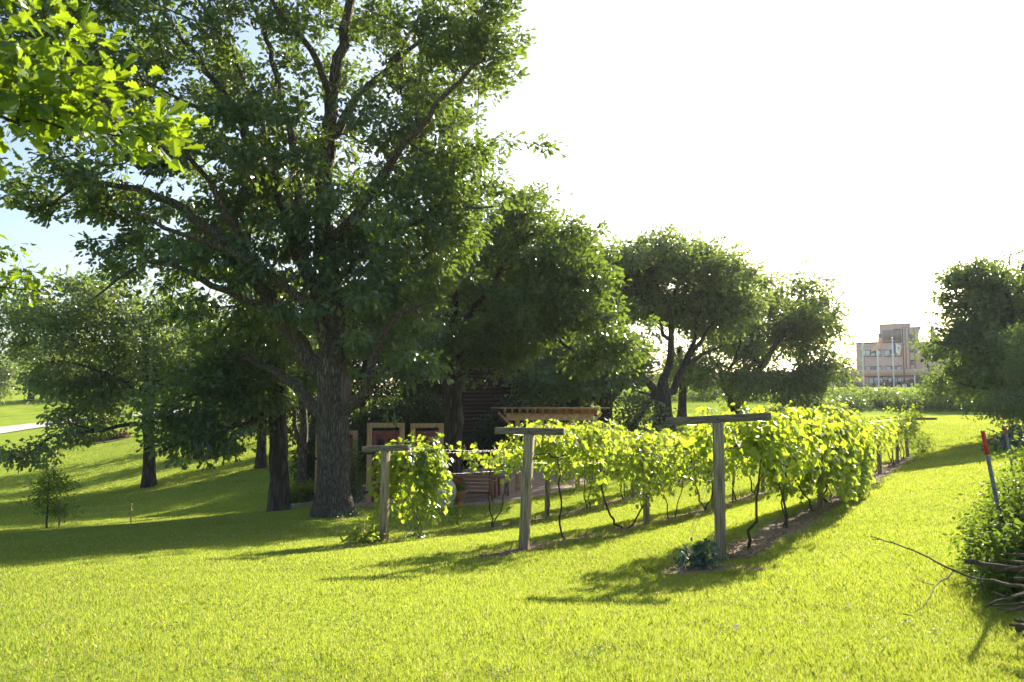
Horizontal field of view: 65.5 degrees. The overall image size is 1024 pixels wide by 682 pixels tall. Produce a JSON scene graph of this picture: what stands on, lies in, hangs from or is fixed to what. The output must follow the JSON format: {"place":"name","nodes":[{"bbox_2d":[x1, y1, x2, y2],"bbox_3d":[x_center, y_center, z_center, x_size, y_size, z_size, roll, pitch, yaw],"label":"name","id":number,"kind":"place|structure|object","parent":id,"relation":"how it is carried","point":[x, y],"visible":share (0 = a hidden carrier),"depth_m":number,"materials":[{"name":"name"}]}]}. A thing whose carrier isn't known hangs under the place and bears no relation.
{"place":"outdoors","nodes":[
{"label":"outdoors","id":0,"kind":"place"},
{"bbox_2d":[0,393,399,432],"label":"road","id":1,"kind":"structure","parent":0,"point":[6,429],"depth_m":91.95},
{"bbox_2d":[354,463,594,506],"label":"patio","id":2,"kind":"structure","parent":0,"point":[538,486],"depth_m":27.91,"materials":[{"name":"concrete"}]},
{"bbox_2d":[452,474,470,506],"bbox_3d":[-1.616,4.518,24.118,0.728,0.956,0.651,0,-5,0],"label":"terracotta pot","id":3,"kind":"object","parent":2,"relation":"on","point":[461,493],"visible":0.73,"depth_m":23.97,"materials":[{"name":"brown ceramic"}]},
{"bbox_2d":[453,472,495,501],"bbox_3d":[-1.179,4.583,24.956,1.280,0.960,0.568,-1,-5,8],"label":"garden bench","id":4,"kind":"object","parent":2,"relation":"on","point":[492,481],"visible":0.65,"depth_m":24.72,"materials":[{"name":"brown wood"}]},
{"bbox_2d":[452,474,502,497],"bbox_3d":[-1.196,4.772,26.088,1.700,0.762,0.970,-1,-5,8],"label":"picnic table","id":5,"kind":"object","parent":2,"relation":"on","point":[484,492],"visible":0.34,"depth_m":25.90,"materials":[{"name":"brown wood"}]},
{"bbox_2d":[491,407,609,489],"bbox_3d":[1.333,3.953,29.269,4.084,3.016,4.300,0,-5,0],"label":"pergola","id":6,"kind":"object","parent":2,"relation":"on","point":[572,413],"visible":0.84,"depth_m":27.77,"materials":[{"name":"brown wood"}]},
{"bbox_2d":[0,385,1023,681],"bbox_3d":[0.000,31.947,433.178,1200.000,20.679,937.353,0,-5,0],"label":"ground","id":7,"kind":"structure","parent":0,"point":[18,411],"depth_m":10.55,"materials":[{"name":"plant"}]},
{"bbox_2d":[0,354,33,403],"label":"distant tree","id":8,"kind":"object","parent":7,"relation":"on","point":[16,371],"visible":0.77,"depth_m":120.16,"materials":[{"name":"plant"}]},
{"bbox_2d":[0,327,76,401],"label":"distant tree","id":9,"kind":"object","parent":7,"relation":"on","point":[29,393],"visible":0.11,"depth_m":134.11,"materials":[{"name":"plant"}]},
{"bbox_2d":[16,466,83,527],"bbox_3d":[-14.826,5.052,25.660,1.893,1.993,2.127,2,-5,-23],"label":"young tree","id":10,"kind":"object","parent":7,"relation":"on","point":[57,482],"visible":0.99,"depth_m":25.60,"materials":[{"name":"green plant"}]},
{"bbox_2d":[75,438,124,443],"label":"planting bed","id":11,"kind":"object","parent":7,"relation":"on","point":[107,440],"visible":0.45,"depth_m":70.72,"materials":[{"name":"soil"}]},
{"bbox_2d":[75,391,139,433],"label":"bush","id":12,"kind":"object","parent":11,"relation":"on","point":[129,411],"visible":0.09,"depth_m":71.78,"materials":[{"name":"green plant"}]},
{"bbox_2d":[0,0,211,307],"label":"oak tree","id":13,"kind":"object","parent":7,"relation":"on","point":[20,100],"visible":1,"depth_m":4.89,"materials":[{"name":"green plant"}]},
{"bbox_2d":[0,264,229,488],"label":"oak tree","id":14,"kind":"object","parent":7,"relation":"on","point":[117,355],"visible":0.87,"depth_m":43.08,"materials":[{"name":"green plant"}]},
{"bbox_2d":[115,309,318,511],"bbox_3d":[-9.023,2.186,26.540,4.728,7.478,9.142,-1,-5,13],"label":"oak tree","id":15,"kind":"object","parent":7,"relation":"on","point":[230,385],"visible":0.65,"depth_m":24.87,"materials":[{"name":"green plant"}]},
{"bbox_2d":[200,355,298,468],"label":"oak tree","id":16,"kind":"object","parent":7,"relation":"on","point":[261,461],"visible":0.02,"depth_m":47.35,"materials":[{"name":"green plant"}]},
{"bbox_2d":[0,0,568,517],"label":"oak tree","id":17,"kind":"object","parent":7,"relation":"on","point":[330,268],"visible":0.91,"depth_m":22.59,"materials":[{"name":"green plant"}]},
{"bbox_2d":[253,266,361,451],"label":"distant tree","id":18,"kind":"object","parent":7,"relation":"on","point":[290,431],"visible":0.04,"depth_m":55.01,"materials":[{"name":"green plant"}]},
{"bbox_2d":[270,335,361,485],"bbox_3d":[-9.087,2.965,33.824,5.373,7.489,8.394,0,-5,0],"label":"oak tree","id":19,"kind":"object","parent":7,"relation":"on","point":[302,439],"visible":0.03,"depth_m":33.66,"materials":[{"name":"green plant"}]},
{"bbox_2d":[289,424,350,485],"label":"garden shrub","id":20,"kind":"object","parent":7,"relation":"on","point":[310,471],"visible":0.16,"depth_m":36.10,"materials":[{"name":"green plant"}]},
{"bbox_2d":[312,430,357,494],"bbox_3d":[-6.262,4.492,28.163,1.569,2.662,0.255,2,-5,-20],"label":"timber door frame","id":21,"kind":"object","parent":7,"relation":"on","point":[354,433],"visible":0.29,"depth_m":28.38,"materials":[{"name":"brown wood"}]},
{"bbox_2d":[350,431,366,502],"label":"ivy shrub","id":22,"kind":"object","parent":7,"relation":"on","point":[353,482],"visible":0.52,"depth_m":26.44,"materials":[{"name":"green plant"}]},
{"bbox_2d":[297,261,434,432],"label":"distant tree","id":23,"kind":"object","parent":7,"relation":"on","point":[376,387],"visible":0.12,"depth_m":47.64,"materials":[{"name":"green plant"}]},
{"bbox_2d":[349,407,392,484],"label":"garden shrub","id":24,"kind":"object","parent":7,"relation":"on","point":[362,432],"visible":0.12,"depth_m":35.45,"materials":[{"name":"green plant"}]},
{"bbox_2d":[363,423,404,502],"bbox_3d":[-4.217,4.038,26.199,1.334,2.716,0.255,1,-5,-14],"label":"timber door frame","id":25,"kind":"object","parent":7,"relation":"on","point":[377,438],"visible":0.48,"depth_m":26.19,"materials":[{"name":"brown wood"}]},
{"bbox_2d":[371,431,398,501],"bbox_3d":[-4.170,4.132,26.241,0.874,2.336,0.105,1,-5,-14],"label":"door panel","id":26,"kind":"structure","parent":25,"relation":"in","point":[379,438],"depth_m":26.23,"materials":[{"name":"wood"}]},
{"bbox_2d":[362,445,409,542],"bbox_3d":[-2.329,2.945,14.598,1.023,2.087,0.125,-2,-5,26],"label":"trellis end post","id":27,"kind":"object","parent":7,"relation":"on","point":[385,450],"visible":0.79,"depth_m":14.57,"materials":[{"name":"grey wood"}]},
{"bbox_2d":[358,389,427,474],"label":"garden shrub","id":28,"kind":"object","parent":7,"relation":"on","point":[397,410],"visible":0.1,"depth_m":36.38,"materials":[{"name":"green plant"}]},
{"bbox_2d":[360,252,441,412],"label":"distant tree","id":29,"kind":"object","parent":7,"relation":"on","point":[406,394],"visible":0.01,"depth_m":57.19,"materials":[{"name":"green plant"}]},
{"bbox_2d":[410,423,446,495],"bbox_3d":[-2.906,4.165,27.720,1.262,2.627,0.255,1,-5,-14],"label":"timber door frame","id":30,"kind":"object","parent":7,"relation":"on","point":[430,434],"visible":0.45,"depth_m":27.78,"materials":[{"name":"brown wood"}]},
{"bbox_2d":[415,431,438,494],"bbox_3d":[-2.966,4.256,27.736,0.802,2.247,0.105,1,-5,-14],"label":"door panel","id":31,"kind":"structure","parent":30,"relation":"in","point":[430,434],"depth_m":27.79,"materials":[{"name":"wood"}]},
{"bbox_2d":[401,388,466,442],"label":"garden shrub","id":32,"kind":"object","parent":7,"relation":"on","point":[429,414],"visible":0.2,"depth_m":37.40,"materials":[{"name":"green plant"}]},
{"bbox_2d":[390,290,487,420],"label":"distant tree","id":33,"kind":"object","parent":7,"relation":"on","point":[437,386],"visible":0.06,"depth_m":51.10,"materials":[{"name":"green plant"}]},
{"bbox_2d":[435,452,455,508],"bbox_3d":[-2.022,4.096,23.734,0.734,1.754,0.706,0,-5,0],"label":"glazed urn","id":34,"kind":"object","parent":7,"relation":"on","point":[453,485],"visible":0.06,"depth_m":23.49,"materials":[{"name":"ceramic"}]},
{"bbox_2d":[447,498,473,524],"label":"leafy weed","id":35,"kind":"object","parent":7,"relation":"on","point":[456,516],"visible":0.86,"depth_m":19.20,"materials":[{"name":"green plant"}]},
{"bbox_2d":[461,434,489,468],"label":"garden shrub","id":36,"kind":"object","parent":7,"relation":"on","point":[465,462],"visible":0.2,"depth_m":36.75,"materials":[{"name":"green plant"}]},
{"bbox_2d":[437,350,519,448],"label":"brown cabin","id":37,"kind":"object","parent":7,"relation":"on","point":[479,400],"visible":0.2,"depth_m":41.88,"materials":[{"name":"wood"}]},
{"bbox_2d":[464,409,513,466],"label":"garden shrub","id":38,"kind":"object","parent":7,"relation":"on","point":[483,443],"visible":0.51,"depth_m":37.26,"materials":[{"name":"green plant"}]},
{"bbox_2d":[7,488,972,681],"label":"clover","id":39,"kind":"object","parent":7,"relation":"on","point":[466,669],"visible":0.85,"depth_m":5.74,"materials":[{"name":"green plant"}]},
{"bbox_2d":[476,391,547,463],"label":"garden shrub","id":40,"kind":"object","parent":7,"relation":"on","point":[514,404],"visible":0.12,"depth_m":37.89,"materials":[{"name":"green plant"}]},
{"bbox_2d":[380,179,666,478],"bbox_3d":[0.177,-0.255,32.293,12.555,12.392,9.856,-3,-6,28],"label":"oak tree","id":41,"kind":"object","parent":7,"relation":"on","point":[535,298],"visible":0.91,"depth_m":30.10,"materials":[{"name":"green plant"}]},
{"bbox_2d":[363,476,693,544],"bbox_3d":[4.541,4.803,26.335,0.827,0.479,29.800,-3,-6,30],"label":"soil strip","id":42,"kind":"object","parent":7,"relation":"on","point":[580,511],"visible":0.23,"depth_m":21.48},
{"bbox_2d":[338,518,391,544],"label":"grass tuft","id":43,"kind":"object","parent":42,"relation":"on","point":[355,536],"visible":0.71,"depth_m":14.30,"materials":[{"name":"green plant"}]},
{"bbox_2d":[367,430,452,534],"bbox_3d":[-1.997,2.799,15.391,1.595,2.164,1.513,-3,-6,27],"label":"grapevine","id":44,"kind":"object","parent":42,"relation":"on","point":[427,466],"visible":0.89,"depth_m":15.12,"materials":[{"name":"green plant"}]},
{"bbox_2d":[398,522,436,539],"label":"leafy weed","id":45,"kind":"object","parent":42,"relation":"on","point":[416,535],"visible":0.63,"depth_m":15.12,"materials":[{"name":"green plant"}]},
{"bbox_2d":[448,440,546,527],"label":"grapevine","id":46,"kind":"object","parent":42,"relation":"on","point":[491,460],"visible":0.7,"depth_m":17.77,"materials":[{"name":"green plant"}]},
{"bbox_2d":[494,419,596,517],"bbox_3d":[0.892,3.238,20.048,2.060,2.560,3.782,-3,-6,29],"label":"grapevine","id":47,"kind":"object","parent":42,"relation":"on","point":[565,471],"visible":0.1,"depth_m":19.91,"materials":[{"name":"green plant"}]},
{"bbox_2d":[544,463,550,517],"bbox_3d":[0.903,3.789,20.118,0.104,1.720,0.100,-3,-9,31],"label":"trellis line post","id":48,"kind":"object","parent":42,"relation":"on","point":[546,499],"visible":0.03,"depth_m":20.06,"materials":[{"name":"grey wood"}]},
{"bbox_2d":[543,427,627,508],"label":"grapevine","id":49,"kind":"object","parent":42,"relation":"on","point":[556,475],"visible":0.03,"depth_m":22.14,"materials":[{"name":"green plant"}]},
{"bbox_2d":[334,456,914,574],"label":"mulch chips","id":50,"kind":"object","parent":42,"relation":"on","point":[731,556],"visible":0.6,"depth_m":12.20,"materials":[{"name":"wood"}]},
{"bbox_2d":[495,427,564,549],"bbox_3d":[0.258,2.304,11.622,1.041,2.075,0.135,-1,-5,15],"label":"trellis end post","id":51,"kind":"object","parent":7,"relation":"on","point":[529,434],"visible":0.77,"depth_m":11.60,"materials":[{"name":"grey wood"}]},
{"bbox_2d":[523,357,600,424],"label":"distant tree","id":52,"kind":"object","parent":7,"relation":"on","point":[575,403],"visible":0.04,"depth_m":46.17,"materials":[{"name":"green plant"}]},
{"bbox_2d":[501,292,664,427],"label":"oak tree","id":53,"kind":"object","parent":7,"relation":"on","point":[543,382],"visible":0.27,"depth_m":41.19,"materials":[{"name":"green plant"}]},
{"bbox_2d":[480,480,791,557],"bbox_3d":[7.477,4.321,23.986,0.988,0.585,31.300,-3,-6,30],"label":"soil strip","id":54,"kind":"object","parent":7,"relation":"on","point":[634,525],"visible":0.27,"depth_m":15.16,"materials":[{"name":"soil"}]},
{"bbox_2d":[495,416,643,539],"bbox_3d":[1.089,2.267,13.094,1.978,2.076,3.367,-2,-5,23],"label":"grapevine","id":55,"kind":"object","parent":54,"relation":"on","point":[567,443],"visible":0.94,"depth_m":12.70,"materials":[{"name":"green plant"}]},
{"bbox_2d":[560,428,690,527],"bbox_3d":[2.247,2.621,15.033,2.003,1.998,3.280,-3,-6,29],"label":"grapevine","id":56,"kind":"object","parent":54,"relation":"on","point":[649,444],"visible":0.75,"depth_m":14.66,"materials":[{"name":"green plant"}]},
{"bbox_2d":[607,424,712,518],"bbox_3d":[3.492,2.854,17.251,1.884,2.103,3.706,-3,-6,28],"label":"grapevine","id":57,"kind":"object","parent":54,"relation":"on","point":[702,468],"visible":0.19,"depth_m":16.89,"materials":[{"name":"green plant"}]},
{"bbox_2d":[667,430,749,510],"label":"grapevine","id":58,"kind":"object","parent":54,"relation":"on","point":[709,462],"visible":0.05,"depth_m":19.05,"materials":[{"name":"green plant"}]},
{"bbox_2d":[693,451,764,500],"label":"grapevine","id":59,"kind":"object","parent":54,"relation":"on","point":[733,483],"visible":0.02,"depth_m":21.46,"materials":[{"name":"green plant"}]},
{"bbox_2d":[604,383,682,435],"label":"bush","id":60,"kind":"object","parent":7,"relation":"on","point":[636,416],"visible":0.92,"depth_m":39.64,"materials":[{"name":"green plant"}]},
{"bbox_2d":[643,471,649,524],"bbox_3d":[2.681,2.987,15.921,0.104,1.720,0.100,-4,-6,36],"label":"trellis line post","id":61,"kind":"object","parent":7,"relation":"on","point":[646,513],"depth_m":15.85,"materials":[{"name":"grey wood"}]},
{"bbox_2d":[587,223,783,431],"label":"oak tree","id":62,"kind":"object","parent":7,"relation":"on","point":[717,300],"visible":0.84,"depth_m":49.48,"materials":[{"name":"plant"}]},
{"bbox_2d":[648,341,740,424],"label":"oak tree","id":63,"kind":"object","parent":7,"relation":"on","point":[683,390],"visible":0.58,"depth_m":55.38,"materials":[{"name":"green plant"}]},
{"bbox_2d":[661,563,765,574],"bbox_3d":[2.172,2.609,9.183,1.191,0.100,1.062,1,-5,-15],"label":"soil patch","id":64,"kind":"object","parent":7,"relation":"on","point":[707,569],"visible":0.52,"depth_m":9.00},
{"bbox_2d":[673,537,729,569],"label":"leafy weed","id":65,"kind":"object","parent":64,"relation":"on","point":[701,558],"visible":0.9,"depth_m":9.15,"materials":[{"name":"green plant"}]},
{"bbox_2d":[666,412,770,561],"bbox_3d":[2.572,1.954,9.869,1.273,2.130,0.135,-1,-5,15],"label":"trellis end post","id":66,"kind":"object","parent":7,"relation":"on","point":[717,421],"visible":0.81,"depth_m":9.83,"materials":[{"name":"grey wood"}]},
{"bbox_2d":[687,259,864,417],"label":"oak tree","id":67,"kind":"object","parent":7,"relation":"on","point":[813,320],"visible":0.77,"depth_m":55.73,"materials":[{"name":"plant"}]},
{"bbox_2d":[593,385,984,410],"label":"undergrowth","id":68,"kind":"object","parent":7,"relation":"on","point":[674,397],"visible":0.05,"depth_m":87.70,"materials":[{"name":"green plant"}]},
{"bbox_2d":[640,323,959,386],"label":"office building","id":69,"kind":"structure","parent":7,"relation":"on","point":[887,332],"depth_m":181.38,"materials":[{"name":"paint"}]},
{"bbox_2d":[817,458,822,508],"bbox_3d":[6.217,2.699,16.049,0.104,1.720,0.100,0,-5,25],"label":"trellis line post","id":70,"kind":"object","parent":7,"relation":"on","point":[819,499],"visible":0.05,"depth_m":15.98,"materials":[{"name":"grey wood"}]},
{"bbox_2d":[726,456,914,555],"bbox_3d":[10.478,4.063,23.505,1.537,0.360,31.050,-3,-6,30],"label":"soil strip","id":71,"kind":"object","parent":7,"relation":"on","point":[804,524],"visible":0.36,"depth_m":13.61,"materials":[{"name":"soil"}]},
{"bbox_2d":[673,402,836,547],"bbox_3d":[3.280,1.879,10.961,2.025,2.082,2.599,-4,-6,36],"label":"grapevine","id":72,"kind":"object","parent":71,"relation":"on","point":[771,437],"visible":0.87,"depth_m":10.57,"materials":[{"name":"green plant"}]},
{"bbox_2d":[709,401,853,527],"bbox_3d":[4.479,2.061,13.124,1.996,2.150,3.188,-4,-6,38],"label":"grapevine","id":73,"kind":"object","parent":71,"relation":"on","point":[825,436],"visible":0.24,"depth_m":12.82,"materials":[{"name":"green plant"}]},
{"bbox_2d":[759,400,867,510],"bbox_3d":[5.790,2.256,15.365,1.922,2.244,3.343,-3,-6,33],"label":"grapevine","id":74,"kind":"object","parent":71,"relation":"on","point":[848,464],"visible":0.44,"depth_m":14.89,"materials":[{"name":"green plant"}]},
{"bbox_2d":[787,406,876,505],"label":"grapevine","id":75,"kind":"object","parent":71,"relation":"on","point":[865,462],"visible":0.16,"depth_m":17.10,"materials":[{"name":"green plant"}]},
{"bbox_2d":[830,420,879,490],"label":"grapevine","id":76,"kind":"object","parent":71,"relation":"on","point":[875,433],"visible":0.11,"depth_m":19.48,"materials":[{"name":"green plant"}]},
{"bbox_2d":[863,420,895,461],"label":"grapevine","id":77,"kind":"object","parent":71,"relation":"on","point":[887,433],"visible":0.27,"depth_m":21.87,"materials":[{"name":"green plant"}]},
{"bbox_2d":[867,417,897,476],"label":"grapevine","id":78,"kind":"object","parent":71,"relation":"on","point":[884,423],"visible":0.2,"depth_m":23.87,"materials":[{"name":"green plant"}]},
{"bbox_2d":[867,416,909,468],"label":"grapevine","id":79,"kind":"object","parent":71,"relation":"on","point":[905,428],"visible":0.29,"depth_m":27.90,"materials":[{"name":"green plant"}]},
{"bbox_2d":[870,415,916,464],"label":"grapevine","id":80,"kind":"object","parent":71,"relation":"on","point":[911,428],"visible":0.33,"depth_m":30.18,"materials":[{"name":"green plant"}]},
{"bbox_2d":[883,413,920,450],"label":"grapevine","id":81,"kind":"object","parent":71,"relation":"on","point":[912,421],"visible":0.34,"depth_m":32.03,"materials":[{"name":"green plant"}]},
{"bbox_2d":[882,404,925,458],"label":"grapevine","id":82,"kind":"object","parent":71,"relation":"on","point":[917,412],"visible":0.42,"depth_m":34.39,"materials":[{"name":"green plant"}]},
{"bbox_2d":[819,388,880,410],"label":"shrub","id":83,"kind":"object","parent":7,"relation":"on","point":[852,402],"visible":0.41,"depth_m":78.03,"materials":[{"name":"green plant"}]},
{"bbox_2d":[834,387,890,407],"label":"shrub","id":84,"kind":"object","parent":7,"relation":"on","point":[874,396],"visible":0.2,"depth_m":80.51,"materials":[{"name":"green plant"}]},
{"bbox_2d":[851,383,916,399],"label":"shrub","id":85,"kind":"object","parent":7,"relation":"on","point":[892,391],"visible":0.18,"depth_m":83.60,"materials":[{"name":"green plant"}]},
{"bbox_2d":[872,390,927,409],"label":"shrub","id":86,"kind":"object","parent":7,"relation":"on","point":[894,398],"visible":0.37,"depth_m":79.06,"materials":[{"name":"green plant"}]},
{"bbox_2d":[889,391,958,411],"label":"shrub","id":87,"kind":"object","parent":7,"relation":"on","point":[929,402],"visible":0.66,"depth_m":77.20,"materials":[{"name":"green plant"}]},
{"bbox_2d":[909,431,941,452],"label":"leafy weed","id":88,"kind":"object","parent":7,"relation":"on","point":[923,439],"visible":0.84,"depth_m":38.25,"materials":[{"name":"green plant"}]},
{"bbox_2d":[914,387,978,411],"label":"shrub","id":89,"kind":"object","parent":7,"relation":"on","point":[949,405],"visible":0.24,"depth_m":78.46,"materials":[{"name":"green plant"}]},
{"bbox_2d":[907,325,988,406],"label":"tree","id":90,"kind":"object","parent":7,"relation":"on","point":[936,369],"visible":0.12,"depth_m":82.11,"materials":[{"name":"green plant"}]},
{"bbox_2d":[908,247,1023,421],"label":"maple tree","id":91,"kind":"object","parent":7,"relation":"on","point":[989,303],"visible":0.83,"depth_m":41.45,"materials":[{"name":"green plant"}]},
{"bbox_2d":[942,464,1023,559],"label":"bramble bush","id":92,"kind":"object","parent":7,"relation":"on","point":[973,513],"visible":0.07,"depth_m":8.22,"materials":[{"name":"green plant"}]},
{"bbox_2d":[945,459,1023,576],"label":"bramble bush","id":93,"kind":"object","parent":7,"relation":"on","point":[1011,495],"visible":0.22,"depth_m":7.37,"materials":[{"name":"green plant"}]},
{"bbox_2d":[948,506,1023,607],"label":"bramble bush","id":94,"kind":"object","parent":7,"relation":"on","point":[998,545],"visible":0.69,"depth_m":6.37,"materials":[{"name":"green plant"}]},
{"bbox_2d":[950,504,1023,584],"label":"bramble bush","id":95,"kind":"object","parent":7,"relation":"on","point":[984,526],"visible":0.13,"depth_m":7.13,"materials":[{"name":"green plant"}]},
{"bbox_2d":[958,319,1023,427],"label":"crab apple tree","id":96,"kind":"object","parent":7,"relation":"on","point":[1014,373],"visible":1,"depth_m":33.45,"materials":[{"name":"green plant"}]},
{"bbox_2d":[958,432,1023,527],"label":"bramble bush","id":97,"kind":"object","parent":7,"relation":"on","point":[1021,460],"visible":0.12,"depth_m":8.50,"materials":[{"name":"green plant"}]},
{"bbox_2d":[961,463,1023,571],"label":"bramble bush","id":98,"kind":"object","parent":7,"relation":"on","point":[1016,503],"visible":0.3,"depth_m":7.05,"materials":[{"name":"green plant"}]},
{"bbox_2d":[981,431,1003,531],"bbox_3d":[4.338,1.527,7.104,0.254,1.445,0.046,0,-5,0],"label":"steel fence post","id":99,"kind":"object","parent":7,"relation":"on","point":[989,465],"visible":0.56,"depth_m":7.12,"materials":[{"name":"metal"}]},
{"bbox_2d":[981,421,1023,450],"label":"leafy plant","id":100,"kind":"object","parent":7,"relation":"on","point":[1003,441],"visible":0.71,"depth_m":29.71,"materials":[{"name":"green plant"}]},
{"bbox_2d":[985,591,1023,607],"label":"pile stick","id":101,"kind":"object","parent":7,"relation":"on","point":[1007,598],"visible":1,"depth_m":4.61,"materials":[{"name":"brown wood"}]},
{"bbox_2d":[870,536,1023,612],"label":"fallen branch","id":102,"kind":"object","parent":101,"relation":"on","point":[991,580],"visible":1,"depth_m":4.91,"materials":[{"name":"brown wood"}]},
{"bbox_2d":[0,0,1023,387],"label":"sky","id":103,"kind":"structure","parent":0,"point":[878,145],"materials":[{"name":"white"}]},
{"bbox_3d":[3.758,1.589,4.944,0.047,0.091,1.102,0,-5,0],"label":"pile log","id":104,"kind":"object","parent":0,"visible":0},
{"bbox_2d":[964,559,1022,571],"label":"pile log","id":105,"kind":"object","parent":104,"relation":"on","point":[985,564],"visible":0.87,"depth_m":5.57,"materials":[{"name":"brown wood"}]},
{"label":"planting bed","id":106,"kind":"structure","parent":0,"visible":0},
{"bbox_2d":[290,478,314,503],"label":"garden shrub","id":107,"kind":"object","parent":106,"relation":"on","point":[301,493],"visible":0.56,"depth_m":29.39,"materials":[{"name":"green plant"}]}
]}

